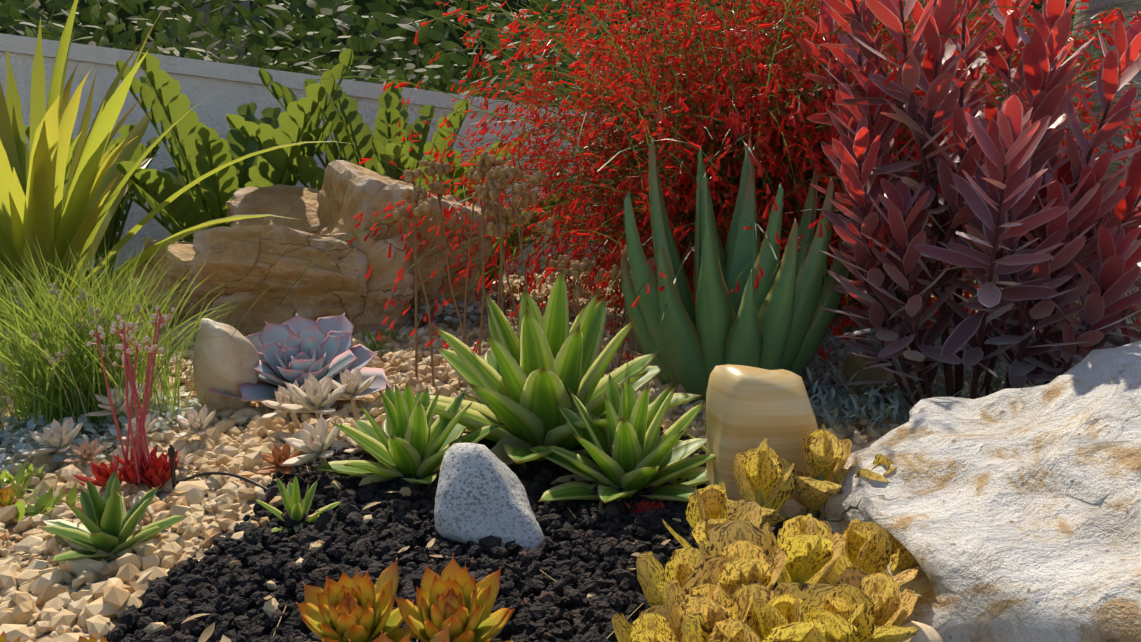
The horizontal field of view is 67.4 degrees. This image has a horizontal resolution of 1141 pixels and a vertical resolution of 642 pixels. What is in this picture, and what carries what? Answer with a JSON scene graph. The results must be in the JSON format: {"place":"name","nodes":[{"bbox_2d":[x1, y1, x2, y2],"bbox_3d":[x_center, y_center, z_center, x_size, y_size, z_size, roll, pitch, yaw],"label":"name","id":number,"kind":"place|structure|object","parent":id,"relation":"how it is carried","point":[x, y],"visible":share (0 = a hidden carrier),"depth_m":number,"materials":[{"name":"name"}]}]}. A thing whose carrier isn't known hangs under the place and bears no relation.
{"place":"outdoors","nodes":[
{"label":"outdoors","id":0,"kind":"place"},
{"bbox_2d":[103,425,785,641],"bbox_3d":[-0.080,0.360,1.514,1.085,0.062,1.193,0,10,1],"label":"lava mulch pebbles","id":1,"kind":"object","parent":0,"point":[222,592],"visible":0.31,"depth_m":1.35,"materials":[{"name":"black gravel"}]},
{"bbox_2d":[181,446,786,641],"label":"dry leaf debris","id":2,"kind":"object","parent":1,"relation":"on","point":[207,632],"visible":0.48,"depth_m":1.24,"materials":[{"name":"plant"}]},
{"bbox_2d":[253,264,715,532],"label":"succulents","id":3,"kind":"object","parent":1,"relation":"on","point":[546,389],"visible":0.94,"depth_m":1.74,"materials":[{"name":"green plant"}]},
{"bbox_2d":[293,429,626,534],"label":"succulent leaves","id":4,"kind":"object","parent":3,"relation":"attached to","point":[497,450],"visible":0.23,"depth_m":1.69,"materials":[{"name":"green plant"}]},
{"bbox_2d":[434,443,543,548],"bbox_3d":[-0.136,0.333,1.472,0.193,0.237,0.166,0,10,1],"label":"granite rock","id":5,"kind":"object","parent":1,"relation":"on","point":[480,492],"visible":0.73,"depth_m":1.44,"materials":[{"name":"grey stone"}]},
{"bbox_2d":[625,499,667,517],"bbox_3d":[0.141,0.346,1.546,0.074,0.029,0.069,-2,10,-9],"label":"red succulent","id":6,"kind":"object","parent":1,"relation":"on","point":[642,506],"visible":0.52,"depth_m":1.56,"materials":[{"name":"red plant"}]},
{"bbox_2d":[705,364,817,510],"bbox_3d":[0.362,0.235,1.621,0.194,0.308,0.122,-1,10,-6],"label":"rock","id":7,"kind":"object","parent":1,"relation":"on","point":[748,407],"visible":0.69,"depth_m":1.56,"materials":[{"name":"beige stone"}]},
{"bbox_2d":[612,424,920,641],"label":"kalanchoe marmorata leaves","id":8,"kind":"object","parent":1,"relation":"on","point":[718,585],"visible":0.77,"depth_m":1.11,"materials":[{"name":"yellow plant"}]},
{"bbox_2d":[755,471,824,585],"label":"kalanchoe stems","id":9,"kind":"object","parent":8,"relation":"attached to","point":[759,499],"visible":0.1,"depth_m":1.44,"materials":[{"name":"plant"}]},
{"bbox_2d":[896,621,944,641],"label":"edge stone","id":10,"kind":"object","parent":1,"relation":"on","point":[926,633],"visible":0.52,"depth_m":1.06,"materials":[{"name":"beige stone"}]},
{"bbox_2d":[0,258,993,641],"bbox_3d":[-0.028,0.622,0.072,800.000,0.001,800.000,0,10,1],"label":"ground","id":11,"kind":"structure","parent":0,"point":[174,536],"depth_m":1.65,"materials":[{"name":"beige gravel"}]},
{"bbox_2d":[0,235,269,437],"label":"grass clump blades","id":12,"kind":"object","parent":11,"relation":"on","point":[38,381],"visible":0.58,"depth_m":2.05,"materials":[{"name":"green plant"}]},
{"bbox_2d":[0,282,157,434],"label":"grass seed heads","id":13,"kind":"object","parent":12,"relation":"attached to","point":[137,307],"depth_m":2.02,"materials":[{"name":"plant"}]},
{"bbox_2d":[116,237,217,318],"bbox_3d":[-1.423,-0.162,3.535,0.685,0.382,0.586,2,10,12],"label":"rock","id":14,"kind":"object","parent":11,"relation":"on","point":[182,253],"visible":0.27,"depth_m":3.30,"materials":[{"name":"beige stone"}]},
{"bbox_2d":[0,0,351,329],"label":"flax plant leaves","id":15,"kind":"object","parent":11,"relation":"on","point":[34,204],"visible":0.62,"depth_m":3.22,"materials":[{"name":"yellow plant"}]},
{"bbox_2d":[0,326,406,521],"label":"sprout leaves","id":16,"kind":"object","parent":11,"relation":"on","point":[46,500],"visible":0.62,"depth_m":1.64,"materials":[{"name":"green plant"}]},
{"bbox_2d":[176,0,250,63],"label":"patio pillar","id":17,"kind":"structure","parent":11,"relation":"on","point":[205,9],"depth_m":7.47,"materials":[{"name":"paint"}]},
{"bbox_2d":[193,318,258,410],"bbox_3d":[-0.890,0.142,2.212,0.161,0.306,0.102,0,10,1],"label":"upright stone","id":18,"kind":"object","parent":11,"relation":"on","point":[222,363],"visible":0.75,"depth_m":2.17,"materials":[{"name":"beige stone"}]},
{"bbox_2d":[123,399,366,470],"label":"ghost plant stems","id":19,"kind":"object","parent":11,"relation":"on","point":[318,416],"visible":0.29,"depth_m":2.03,"materials":[{"name":"beige"}]},
{"bbox_2d":[164,233,426,337],"bbox_3d":[-1.075,-0.048,3.646,1.188,0.715,0.845,-2,10,-9],"label":"tan boulder","id":20,"kind":"object","parent":11,"relation":"on","point":[368,311],"visible":0.25,"depth_m":3.27,"materials":[{"name":"beige stone"}]},
{"bbox_2d":[188,225,369,297],"bbox_3d":[-1.133,-0.184,3.364,0.677,0.408,0.480,-3,10,-15],"label":"rock","id":21,"kind":"object","parent":20,"relation":"on","point":[258,259],"visible":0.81,"depth_m":3.17,"materials":[{"name":"beige stone"}]},
{"bbox_2d":[225,184,320,234],"bbox_3d":[-1.132,-0.421,3.799,0.804,0.365,0.444,-1,10,-6],"label":"rock","id":22,"kind":"object","parent":21,"relation":"on","point":[296,203],"visible":0.29,"depth_m":3.68,"materials":[{"name":"beige stone"}]},
{"bbox_2d":[24,48,601,288],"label":"cardboard palm fronds","id":23,"kind":"object","parent":11,"relation":"on","point":[197,149],"visible":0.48,"depth_m":4.06,"materials":[{"name":"green plant"}]},
{"bbox_2d":[0,33,681,269],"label":"garden wall","id":24,"kind":"structure","parent":11,"relation":"on","point":[226,88],"depth_m":5.33,"materials":[{"name":"paint"}]},
{"bbox_2d":[317,160,494,325],"bbox_3d":[-0.732,-0.260,3.641,0.710,0.836,0.702,-6,12,-32],"label":"rock","id":25,"kind":"object","parent":11,"relation":"on","point":[348,192],"visible":0.38,"depth_m":3.41,"materials":[{"name":"beige stone"}]},
{"bbox_2d":[393,151,629,386],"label":"dried flower stalks","id":26,"kind":"object","parent":11,"relation":"on","point":[499,175],"visible":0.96,"depth_m":2.43,"materials":[{"name":"brown plant"}]},
{"bbox_2d":[0,0,1073,113],"bbox_3d":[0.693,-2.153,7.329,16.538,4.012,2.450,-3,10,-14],"label":"hedge foliage","id":27,"kind":"object","parent":11,"relation":"on","point":[313,32],"visible":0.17,"depth_m":6.14,"materials":[{"name":"green plant"}]},
{"bbox_2d":[882,0,1075,106],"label":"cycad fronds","id":28,"kind":"object","parent":27,"relation":"attached to","point":[1021,26],"depth_m":4.66,"materials":[{"name":"green plant"}]},
{"bbox_2d":[0,257,1140,641],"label":"cream gravel pebbles","id":29,"kind":"object","parent":11,"relation":"on","point":[96,607],"visible":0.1,"depth_m":1.71,"materials":[{"name":"beige gravel"}]},
{"bbox_2d":[36,469,189,561],"bbox_3d":[-0.752,0.312,1.410,0.221,0.151,0.218,-8,13,-40],"label":"agave plant","id":30,"kind":"object","parent":29,"relation":"on","point":[109,522],"visible":0.98,"depth_m":1.39,"materials":[{"name":"green plant"}]},
{"bbox_2d":[73,444,177,488],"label":"red crassula leaves","id":31,"kind":"object","parent":29,"relation":"on","point":[155,472],"visible":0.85,"depth_m":1.66,"materials":[{"name":"red plant"}]},
{"bbox_2d":[92,310,171,482],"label":"flower stalks","id":32,"kind":"object","parent":29,"relation":"on","point":[139,441],"visible":0.92,"depth_m":1.66,"materials":[{"name":"red plant"}]},
{"bbox_2d":[86,306,175,367],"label":"red crassula buds","id":33,"kind":"object","parent":32,"relation":"attached to","point":[129,351],"visible":0.85,"depth_m":1.62,"materials":[{"name":"plant"}]},
{"bbox_2d":[21,367,377,474],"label":"succulents","id":34,"kind":"object","parent":29,"relation":"on","point":[316,442],"visible":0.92,"depth_m":1.90,"materials":[{"name":"white plant"}]},
{"bbox_2d":[168,445,308,577],"bbox_3d":[-0.398,0.354,1.367,1.023,0.118,0.216,8,13,37],"label":"drip irrigation line","id":35,"kind":"object","parent":29,"relation":"on","point":[171,456],"visible":0.5,"depth_m":1.67,"materials":[{"name":"black"}]},
{"bbox_2d":[0,273,506,472],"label":"ground cover plant","id":36,"kind":"object","parent":29,"relation":"on","point":[22,436],"visible":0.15,"depth_m":2.02,"materials":[{"name":"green plant"}]},
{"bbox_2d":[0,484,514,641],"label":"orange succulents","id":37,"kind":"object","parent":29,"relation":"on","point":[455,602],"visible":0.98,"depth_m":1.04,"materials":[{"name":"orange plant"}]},
{"bbox_2d":[206,313,392,414],"bbox_3d":[-0.723,0.114,2.248,0.423,0.212,0.381,-8,13,-39],"label":"succulent","id":38,"kind":"object","parent":29,"relation":"on","point":[298,349],"visible":0.67,"depth_m":2.30,"materials":[{"name":"plant"}]},
{"bbox_2d":[841,352,902,396],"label":"brown rock under shrub","id":39,"kind":"object","parent":29,"relation":"on","point":[852,364],"visible":0.46,"depth_m":2.34,"materials":[{"name":"brown stone"}]},
{"bbox_2d":[797,313,1140,429],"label":"ground cover plant","id":40,"kind":"object","parent":29,"relation":"on","point":[827,394],"visible":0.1,"depth_m":2.29,"materials":[{"name":"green plant"}]},
{"bbox_2d":[797,0,1140,406],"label":"red-leaved shrub","id":41,"kind":"object","parent":29,"relation":"on","point":[1049,214],"depth_m":1.98,"materials":[{"name":"red plant"}]},
{"bbox_2d":[627,256,657,353],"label":"brown rock","id":42,"kind":"object","parent":11,"relation":"on","point":[631,332],"visible":0.06,"depth_m":2.97,"materials":[{"name":"brown stone"}]},
{"bbox_2d":[279,0,1140,393],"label":"red-flowered shrub","id":43,"kind":"object","parent":11,"relation":"on","point":[736,122],"depth_m":3.03,"materials":[{"name":"red plant"}]},
{"bbox_2d":[620,128,856,401],"bbox_3d":[0.462,-0.136,2.345,0.592,0.796,0.473,-5,11,-28],"label":"aloe plant","id":44,"kind":"object","parent":11,"relation":"on","point":[779,319],"visible":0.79,"depth_m":2.28,"materials":[{"name":"green plant"}]},
{"bbox_2d":[533,7,996,321],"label":"russelia stems","id":45,"kind":"object","parent":11,"relation":"on","point":[650,114],"visible":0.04,"depth_m":3.29,"materials":[{"name":"red plant"}]},
{"bbox_2d":[818,341,1140,641],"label":"white boulder","id":46,"kind":"object","parent":11,"relation":"on","point":[1009,515],"visible":0.83,"depth_m":1.17,"materials":[{"name":"white stone"}]},
{"bbox_2d":[925,238,1139,345],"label":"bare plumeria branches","id":47,"kind":"object","parent":11,"relation":"on","point":[1116,340],"depth_m":2.74,"materials":[{"name":"plant"}]},
{"bbox_2d":[1058,0,1140,307],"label":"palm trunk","id":48,"kind":"object","parent":11,"relation":"on","point":[1095,7],"visible":0.12,"depth_m":3.60,"materials":[{"name":"plant"}]}
]}

